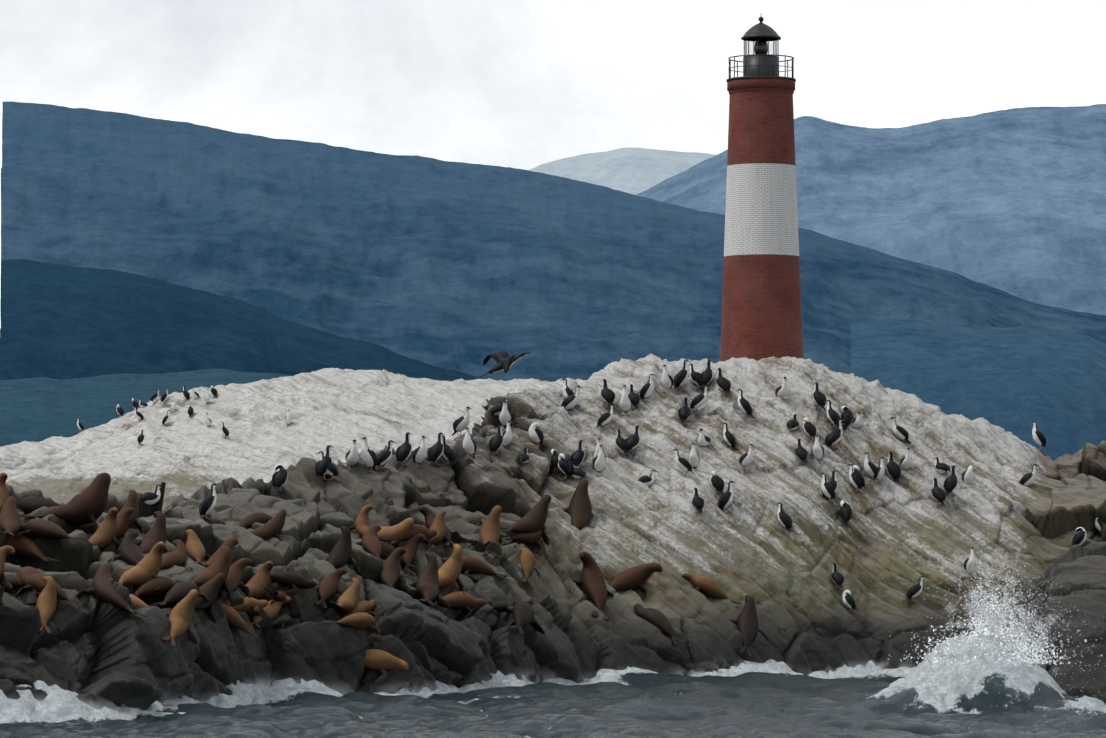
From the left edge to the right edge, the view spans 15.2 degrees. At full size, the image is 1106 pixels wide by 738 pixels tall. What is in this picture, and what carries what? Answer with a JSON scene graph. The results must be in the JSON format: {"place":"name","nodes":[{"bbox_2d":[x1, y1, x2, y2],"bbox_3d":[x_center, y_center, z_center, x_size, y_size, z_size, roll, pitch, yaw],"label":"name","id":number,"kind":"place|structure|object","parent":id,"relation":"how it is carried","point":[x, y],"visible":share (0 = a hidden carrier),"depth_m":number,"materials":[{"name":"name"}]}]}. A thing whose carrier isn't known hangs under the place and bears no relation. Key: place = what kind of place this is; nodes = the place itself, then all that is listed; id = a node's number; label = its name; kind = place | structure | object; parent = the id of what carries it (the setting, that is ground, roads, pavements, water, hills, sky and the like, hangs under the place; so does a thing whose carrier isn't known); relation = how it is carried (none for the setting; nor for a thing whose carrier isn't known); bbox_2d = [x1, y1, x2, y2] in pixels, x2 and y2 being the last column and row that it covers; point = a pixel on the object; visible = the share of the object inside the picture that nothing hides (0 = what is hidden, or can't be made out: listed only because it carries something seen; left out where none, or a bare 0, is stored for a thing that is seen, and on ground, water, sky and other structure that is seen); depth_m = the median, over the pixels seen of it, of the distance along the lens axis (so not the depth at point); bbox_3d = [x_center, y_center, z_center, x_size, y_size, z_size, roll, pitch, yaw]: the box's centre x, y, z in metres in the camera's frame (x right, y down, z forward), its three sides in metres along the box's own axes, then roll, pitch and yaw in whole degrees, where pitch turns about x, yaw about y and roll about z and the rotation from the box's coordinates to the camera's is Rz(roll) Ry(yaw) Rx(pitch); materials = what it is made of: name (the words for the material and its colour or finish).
{"place":"outdoors","nodes":[
{"label":"outdoors","id":0,"kind":"place"},
{"bbox_2d":[0,259,497,380],"bbox_3d":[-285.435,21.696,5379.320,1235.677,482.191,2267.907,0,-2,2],"label":"foothill","id":1,"kind":"structure","parent":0,"point":[61,322],"depth_m":6080.89,"materials":[{"name":"blue"}]},
{"bbox_2d":[0,368,587,509],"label":"ridge rock","id":2,"kind":"object","parent":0,"point":[183,453],"visible":0.38,"depth_m":313.63,"materials":[{"name":"stone"}]},
{"bbox_2d":[479,351,530,376],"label":"flying cormorant","id":3,"kind":"object","parent":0,"point":[504,360],"visible":1,"depth_m":149.68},
{"bbox_2d":[0,354,1105,710],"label":"island rock","id":4,"kind":"object","parent":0,"point":[890,544],"visible":0.62,"depth_m":157.92,"materials":[{"name":"stone"}]},
{"bbox_2d":[0,546,14,588],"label":"sea lion","id":5,"kind":"object","parent":4,"relation":"on","point":[5,551],"visible":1,"depth_m":123.62},
{"bbox_2d":[0,473,20,512],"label":"sea lion","id":6,"kind":"object","parent":4,"relation":"on","point":[4,495],"visible":0.73,"depth_m":138.43},
{"bbox_2d":[0,496,33,540],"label":"sea lion","id":7,"kind":"object","parent":4,"relation":"on","point":[10,522],"visible":0.92,"depth_m":131.89},
{"bbox_2d":[17,566,40,595],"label":"sea lion","id":8,"kind":"object","parent":4,"relation":"on","point":[25,573],"visible":0.27,"depth_m":127.01},
{"bbox_2d":[5,531,59,561],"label":"sea lion","id":9,"kind":"object","parent":4,"relation":"on","point":[24,546],"visible":0.58,"depth_m":131.68},
{"bbox_2d":[16,496,61,513],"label":"sea lion","id":10,"kind":"object","parent":4,"relation":"on","point":[28,505],"visible":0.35,"depth_m":138.05},
{"bbox_2d":[24,576,58,633],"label":"sea lion","id":11,"kind":"object","parent":4,"relation":"on","point":[45,602],"visible":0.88,"depth_m":125.66},
{"bbox_2d":[16,573,84,604],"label":"sea lion","id":12,"kind":"object","parent":4,"relation":"on","point":[36,582],"visible":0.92,"depth_m":126.24},
{"bbox_2d":[18,518,86,539],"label":"sea lion","id":13,"kind":"object","parent":4,"relation":"on","point":[41,528],"visible":0.88,"depth_m":131.89},
{"bbox_2d":[19,473,110,531],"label":"sea lion","id":14,"kind":"object","parent":4,"relation":"on","point":[85,508],"visible":0.85,"depth_m":136.35},
{"bbox_2d":[89,507,120,551],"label":"sea lion","id":15,"kind":"object","parent":4,"relation":"on","point":[103,535],"visible":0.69,"depth_m":134.57},
{"bbox_2d":[88,508,133,539],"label":"sea lion","id":16,"kind":"object","parent":4,"relation":"on","point":[123,521],"visible":0.54,"depth_m":135.78},
{"bbox_2d":[77,563,147,616],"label":"sea lion","id":17,"kind":"object","parent":4,"relation":"on","point":[102,589],"visible":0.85,"depth_m":126.89},
{"bbox_2d":[97,489,143,533],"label":"sea lion","id":18,"kind":"object","parent":4,"relation":"on","point":[132,501],"visible":0.5,"depth_m":138.26},
{"bbox_2d":[107,532,143,565],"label":"sea lion","id":19,"kind":"object","parent":4,"relation":"on","point":[131,553],"visible":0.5,"depth_m":132.91},
{"bbox_2d":[118,541,165,591],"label":"sea lion","id":20,"kind":"object","parent":4,"relation":"on","point":[146,568],"visible":0.83,"depth_m":130.62},
{"bbox_2d":[140,484,160,504],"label":"cormorant","id":21,"kind":"object","parent":4,"relation":"on","point":[149,498],"visible":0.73,"depth_m":142.67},
{"bbox_2d":[135,511,167,553],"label":"sea lion","id":22,"kind":"object","parent":4,"relation":"on","point":[155,534],"visible":0.56,"depth_m":135.77},
{"bbox_2d":[132,576,179,596],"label":"sea lion","id":23,"kind":"object","parent":4,"relation":"on","point":[150,586],"visible":0.69,"depth_m":130.46},
{"bbox_2d":[160,540,187,569],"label":"sea lion","id":24,"kind":"object","parent":4,"relation":"on","point":[178,555],"visible":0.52,"depth_m":133.65},
{"bbox_2d":[148,581,208,605],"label":"sea lion","id":25,"kind":"object","parent":4,"relation":"on","point":[178,592],"visible":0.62,"depth_m":130.34},
{"bbox_2d":[162,589,197,647],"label":"sea lion","id":26,"kind":"object","parent":4,"relation":"on","point":[179,615],"visible":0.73,"depth_m":127.64},
{"bbox_2d":[185,529,210,564],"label":"sea lion","id":27,"kind":"object","parent":4,"relation":"on","point":[196,552],"visible":0.81,"depth_m":135.11},
{"bbox_2d":[178,573,224,622],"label":"sea lion","id":28,"kind":"object","parent":4,"relation":"on","point":[209,589],"visible":0.62,"depth_m":131.25},
{"bbox_2d":[176,546,232,599],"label":"sea lion","id":29,"kind":"object","parent":4,"relation":"on","point":[220,564],"visible":0.73,"depth_m":132.50},
{"bbox_2d":[199,483,219,518],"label":"cormorant","id":30,"kind":"object","parent":4,"relation":"on","point":[207,505],"visible":1,"depth_m":142.66,"materials":[{"name":"black"}]},
{"bbox_2d":[204,537,238,567],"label":"sea lion","id":31,"kind":"object","parent":4,"relation":"on","point":[231,542],"visible":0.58,"depth_m":134.91},
{"bbox_2d":[215,558,251,605],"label":"sea lion","id":32,"kind":"object","parent":4,"relation":"on","point":[234,578],"visible":0.67,"depth_m":133.35},
{"bbox_2d":[220,603,259,640],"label":"sea lion","id":33,"kind":"object","parent":4,"relation":"on","point":[235,619],"visible":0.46,"depth_m":132.85},
{"bbox_2d":[232,597,267,612],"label":"sea lion","id":34,"kind":"object","parent":4,"relation":"on","point":[249,605],"visible":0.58,"depth_m":134.63},
{"bbox_2d":[239,512,273,528],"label":"sea lion","id":35,"kind":"object","parent":4,"relation":"on","point":[247,521],"visible":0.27,"depth_m":142.81},
{"bbox_2d":[245,561,273,603],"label":"sea lion","id":36,"kind":"object","parent":4,"relation":"on","point":[258,583],"visible":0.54,"depth_m":136.24},
{"bbox_2d":[249,509,286,541],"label":"sea lion","id":37,"kind":"object","parent":4,"relation":"on","point":[274,526],"visible":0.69,"depth_m":141.57},
{"bbox_2d":[250,596,290,627],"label":"sea lion","id":38,"kind":"object","parent":4,"relation":"on","point":[272,610],"visible":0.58,"depth_m":135.75},
{"bbox_2d":[272,464,287,491],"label":"cormorant","id":39,"kind":"object","parent":4,"relation":"on","point":[279,477],"visible":0.98,"depth_m":147.74,"materials":[{"name":"black"}]},
{"bbox_2d":[250,571,316,594],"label":"sea lion","id":40,"kind":"object","parent":4,"relation":"on","point":[295,581],"visible":0.9,"depth_m":136.73},
{"bbox_2d":[264,588,303,617],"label":"sea lion","id":41,"kind":"object","parent":4,"relation":"on","point":[280,595],"visible":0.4,"depth_m":136.51},
{"bbox_2d":[314,445,334,479],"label":"cormorant","id":42,"kind":"object","parent":4,"relation":"on","point":[320,468],"visible":0.96,"depth_m":149.23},
{"bbox_2d":[314,568,346,608],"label":"sea lion","id":43,"kind":"object","parent":4,"relation":"on","point":[328,586],"visible":0.92,"depth_m":138.69},
{"bbox_2d":[328,526,360,572],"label":"sea lion","id":44,"kind":"object","parent":4,"relation":"on","point":[339,554],"visible":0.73,"depth_m":141.09},
{"bbox_2d":[331,578,359,612],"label":"sea lion","id":45,"kind":"object","parent":4,"relation":"on","point":[347,600],"visible":0.77,"depth_m":138.70},
{"bbox_2d":[323,612,379,634],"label":"sea lion","id":46,"kind":"object","parent":4,"relation":"on","point":[362,620],"visible":0.88,"depth_m":136.92},
{"bbox_2d":[345,439,359,469],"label":"cormorant","id":47,"kind":"object","parent":4,"relation":"on","point":[352,456],"visible":0.98,"depth_m":151.45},
{"bbox_2d":[342,600,377,621],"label":"sea lion","id":48,"kind":"object","parent":4,"relation":"on","point":[368,607],"visible":0.46,"depth_m":138.89},
{"bbox_2d":[349,505,372,536],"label":"sea lion","id":49,"kind":"object","parent":4,"relation":"on","point":[361,526],"visible":0.58,"depth_m":146.56},
{"bbox_2d":[361,437,377,471],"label":"cormorant","id":50,"kind":"object","parent":4,"relation":"on","point":[369,457],"visible":0.94,"depth_m":151.51,"materials":[{"name":"white"}]},
{"bbox_2d":[353,525,388,562],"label":"sea lion","id":51,"kind":"object","parent":4,"relation":"on","point":[369,542],"visible":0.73,"depth_m":143.60},
{"bbox_2d":[356,518,413,547],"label":"sea lion","id":52,"kind":"object","parent":4,"relation":"on","point":[399,531],"visible":0.42,"depth_m":146.32},
{"bbox_2d":[363,649,408,683],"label":"sea lion","id":53,"kind":"object","parent":4,"relation":"on","point":[382,661],"visible":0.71,"depth_m":136.99},
{"bbox_2d":[376,440,396,469],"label":"cormorant","id":54,"kind":"object","parent":4,"relation":"on","point":[383,457],"visible":0.85,"depth_m":152.15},
{"bbox_2d":[379,547,409,591],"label":"sea lion","id":55,"kind":"object","parent":4,"relation":"on","point":[389,575],"visible":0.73,"depth_m":142.47},
{"bbox_2d":[395,432,412,465],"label":"cormorant","id":56,"kind":"object","parent":4,"relation":"on","point":[403,451],"visible":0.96,"depth_m":154.26,"materials":[{"name":"black"}]},
{"bbox_2d":[382,524,436,548],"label":"sea lion","id":57,"kind":"object","parent":4,"relation":"on","point":[415,529],"visible":0.67,"depth_m":146.87},
{"bbox_2d":[401,534,425,575],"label":"sea lion","id":58,"kind":"object","parent":4,"relation":"on","point":[410,546],"visible":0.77,"depth_m":146.38},
{"bbox_2d":[412,436,426,464],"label":"cormorant","id":59,"kind":"object","parent":4,"relation":"on","point":[419,454],"visible":0.92,"depth_m":154.74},
{"bbox_2d":[409,552,450,608],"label":"sea lion","id":60,"kind":"object","parent":4,"relation":"on","point":[426,584],"visible":0.92,"depth_m":143.57},
{"bbox_2d":[427,432,444,464],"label":"cormorant","id":61,"kind":"object","parent":4,"relation":"on","point":[435,451],"visible":0.88,"depth_m":155.46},
{"bbox_2d":[419,506,454,545],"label":"sea lion","id":62,"kind":"object","parent":4,"relation":"on","point":[428,514],"visible":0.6,"depth_m":150.09},
{"bbox_2d":[429,510,453,546],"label":"sea lion","id":63,"kind":"object","parent":4,"relation":"on","point":[438,525],"visible":0.6,"depth_m":149.03},
{"bbox_2d":[438,544,464,593],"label":"sea lion","id":64,"kind":"object","parent":4,"relation":"on","point":[449,571],"visible":0.69,"depth_m":145.74},
{"bbox_2d":[452,407,470,435],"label":"cormorant","id":65,"kind":"object","parent":4,"relation":"on","point":[461,423],"visible":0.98,"depth_m":159.66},
{"bbox_2d":[443,591,484,618],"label":"sea lion","id":66,"kind":"object","parent":4,"relation":"on","point":[465,600],"visible":0.75,"depth_m":145.41},
{"bbox_2d":[463,427,476,458],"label":"cormorant","id":67,"kind":"object","parent":4,"relation":"on","point":[469,445],"visible":0.94,"depth_m":155.44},
{"bbox_2d":[441,556,509,582],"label":"sea lion","id":68,"kind":"object","parent":4,"relation":"on","point":[471,564],"visible":0.73,"depth_m":148.29},
{"bbox_2d":[479,505,505,557],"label":"sea lion","id":69,"kind":"object","parent":4,"relation":"on","point":[489,529],"visible":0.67,"depth_m":151.77},
{"bbox_2d":[489,425,503,454],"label":"cormorant","id":70,"kind":"object","parent":4,"relation":"on","point":[496,442],"visible":0.98,"depth_m":159.15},
{"bbox_2d":[494,601,544,634],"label":"sea lion","id":71,"kind":"object","parent":4,"relation":"on","point":[523,613],"visible":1,"depth_m":145.93},
{"bbox_2d":[501,525,546,550],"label":"sea lion","id":72,"kind":"object","parent":4,"relation":"on","point":[530,538],"visible":0.69,"depth_m":153.13},
{"bbox_2d":[500,495,551,545],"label":"sea lion","id":73,"kind":"object","parent":4,"relation":"on","point":[533,519],"visible":0.94,"depth_m":153.46},
{"bbox_2d":[520,547,540,588],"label":"sea lion","id":74,"kind":"object","parent":4,"relation":"on","point":[527,561],"visible":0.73,"depth_m":151.22},
{"bbox_2d":[529,422,544,446],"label":"cormorant","id":75,"kind":"object","parent":4,"relation":"on","point":[536,435],"visible":0.96,"depth_m":161.73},
{"bbox_2d":[558,453,574,478],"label":"cormorant","id":76,"kind":"object","parent":4,"relation":"on","point":[565,466],"visible":1,"depth_m":161.02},
{"bbox_2d":[561,386,582,413],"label":"cormorant","id":77,"kind":"object","parent":4,"relation":"on","point":[569,401],"visible":0.85,"depth_m":165.73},
{"bbox_2d":[570,440,584,466],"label":"cormorant","id":78,"kind":"object","parent":4,"relation":"on","point":[577,457],"visible":0.77,"depth_m":162.02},
{"bbox_2d":[563,479,593,529],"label":"sea lion","id":79,"kind":"object","parent":4,"relation":"on","point":[578,510],"visible":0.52,"depth_m":158.57},
{"bbox_2d":[569,552,613,620],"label":"sea lion","id":80,"kind":"object","parent":4,"relation":"on","point":[591,581],"visible":0.9,"depth_m":153.33},
{"bbox_2d":[593,445,604,474],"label":"cormorant","id":81,"kind":"object","parent":4,"relation":"on","point":[598,462],"visible":0.85,"depth_m":161.92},
{"bbox_2d":[601,379,614,406],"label":"cormorant","id":82,"kind":"object","parent":4,"relation":"on","point":[607,395],"visible":0.98,"depth_m":166.69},
{"bbox_2d":[619,385,631,414],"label":"cormorant","id":83,"kind":"object","parent":4,"relation":"on","point":[625,402],"visible":0.94,"depth_m":166.31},
{"bbox_2d":[624,425,640,453],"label":"cormorant","id":84,"kind":"object","parent":4,"relation":"on","point":[633,441],"visible":0.81,"depth_m":163.81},
{"bbox_2d":[609,563,662,599],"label":"sea lion","id":85,"kind":"object","parent":4,"relation":"on","point":[635,577],"visible":0.77,"depth_m":155.42},
{"bbox_2d":[634,604,685,645],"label":"sea lion","id":86,"kind":"object","parent":4,"relation":"on","point":[658,619],"visible":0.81,"depth_m":153.60},
{"bbox_2d":[672,360,690,389],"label":"cormorant","id":87,"kind":"object","parent":4,"relation":"on","point":[680,378],"visible":0.94,"depth_m":169.10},
{"bbox_2d":[699,360,712,387],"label":"cormorant","id":88,"kind":"object","parent":4,"relation":"on","point":[706,377],"visible":0.94,"depth_m":169.22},
{"bbox_2d":[682,573,740,608],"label":"sea lion","id":89,"kind":"object","parent":4,"relation":"on","point":[708,586],"visible":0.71,"depth_m":157.07},
{"bbox_2d":[710,471,723,494],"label":"cormorant","id":90,"kind":"object","parent":4,"relation":"on","point":[717,482],"visible":0.98,"depth_m":162.35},
{"bbox_2d":[716,368,730,394],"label":"cormorant","id":91,"kind":"object","parent":4,"relation":"on","point":[723,383],"visible":1,"depth_m":168.54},
{"bbox_2d":[718,481,735,512],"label":"cormorant","id":92,"kind":"object","parent":4,"relation":"on","point":[725,500],"visible":0.9,"depth_m":162.01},
{"bbox_2d":[735,389,753,417],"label":"cormorant","id":93,"kind":"object","parent":4,"relation":"on","point":[744,405],"visible":1,"depth_m":167.80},
{"bbox_2d":[729,595,768,657],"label":"sea lion","id":94,"kind":"object","parent":4,"relation":"on","point":[746,622],"visible":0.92,"depth_m":155.93},
{"bbox_2d":[720,17,802,361],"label":"lighthouse","id":95,"kind":"object","parent":4,"relation":"on","point":[761,307],"visible":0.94,"depth_m":173.01,"materials":[{"name":"brick"}]},
{"bbox_2d":[776,502,793,531],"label":"cormorant","id":96,"kind":"object","parent":4,"relation":"on","point":[784,520],"visible":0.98,"depth_m":162.09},
{"bbox_2d":[818,473,837,501],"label":"cormorant","id":97,"kind":"object","parent":4,"relation":"on","point":[828,490],"visible":0.98,"depth_m":164.06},
{"bbox_2d":[840,406,852,430],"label":"cormorant","id":98,"kind":"object","parent":4,"relation":"on","point":[847,415],"visible":0.96,"depth_m":168.31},
{"bbox_2d":[863,452,879,480],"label":"cormorant","id":99,"kind":"object","parent":4,"relation":"on","point":[871,469],"visible":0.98,"depth_m":166.39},
{"bbox_2d":[886,452,900,482],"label":"cormorant","id":100,"kind":"object","parent":4,"relation":"on","point":[893,468],"visible":0.94,"depth_m":167.38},
{"bbox_2d":[888,417,910,442],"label":"cormorant","id":101,"kind":"object","parent":4,"relation":"on","point":[901,433],"visible":0.92,"depth_m":169.49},
{"bbox_2d":[903,576,926,601],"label":"cormorant","id":102,"kind":"object","parent":4,"relation":"on","point":[915,590],"visible":0.98,"depth_m":161.56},
{"bbox_2d":[932,478,945,505],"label":"cormorant","id":103,"kind":"object","parent":4,"relation":"on","point":[938,494],"visible":1,"depth_m":166.52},
{"bbox_2d":[944,465,957,495],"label":"cormorant","id":104,"kind":"object","parent":4,"relation":"on","point":[950,483],"visible":1,"depth_m":167.24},
{"bbox_2d":[1001,542,1105,704],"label":"foreground rock","id":105,"kind":"object","parent":4,"relation":"on","point":[1078,571],"visible":0.4,"depth_m":130.34,"materials":[{"name":"stone"}]},
{"bbox_2d":[0,101,1105,381],"bbox_3d":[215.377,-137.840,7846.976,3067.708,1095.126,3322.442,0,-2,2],"label":"mountain","id":106,"kind":"structure","parent":0,"point":[466,267],"depth_m":8609.84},
{"bbox_2d":[0,0,1105,327],"label":"sky","id":107,"kind":"structure","parent":0,"point":[518,84],"materials":[{"name":"white"}]},
{"bbox_2d":[529,147,715,194],"bbox_3d":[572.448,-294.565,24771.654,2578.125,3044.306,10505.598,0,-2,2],"label":"mountain","id":108,"kind":"structure","parent":0,"point":[633,171],"depth_m":29386.53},
{"bbox_2d":[636,104,1105,315],"bbox_3d":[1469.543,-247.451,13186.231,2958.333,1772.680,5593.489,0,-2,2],"label":"mountain","id":109,"kind":"structure","parent":0,"point":[1012,201],"depth_m":14676.81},
{"bbox_2d":[851,319,1105,460],"bbox_3d":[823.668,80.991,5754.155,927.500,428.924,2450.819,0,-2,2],"label":"mountain","id":110,"kind":"structure","parent":0,"point":[1050,382],"depth_m":6301.95,"materials":[{"name":"blue"}]},
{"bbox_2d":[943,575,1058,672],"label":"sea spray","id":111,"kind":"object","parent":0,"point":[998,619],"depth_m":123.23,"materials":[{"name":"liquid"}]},
{"label":"sea","id":112,"kind":"structure","parent":0,"visible":0},
{"bbox_2d":[0,369,293,446],"bbox_3d":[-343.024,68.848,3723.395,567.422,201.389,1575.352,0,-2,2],"label":"mountain lowland","id":113,"kind":"structure","parent":112,"relation":"on","point":[37,409],"depth_m":4260.12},
{"bbox_2d":[0,632,1105,737],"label":"sea waves","id":114,"kind":"object","parent":112,"relation":"on","point":[772,698],"visible":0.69,"depth_m":120.95,"materials":[{"name":"liquid"}]},
{"bbox_2d":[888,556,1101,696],"bbox_3d":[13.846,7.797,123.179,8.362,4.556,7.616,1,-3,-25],"label":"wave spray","id":115,"kind":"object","parent":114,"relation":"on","point":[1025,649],"visible":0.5,"depth_m":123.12,"materials":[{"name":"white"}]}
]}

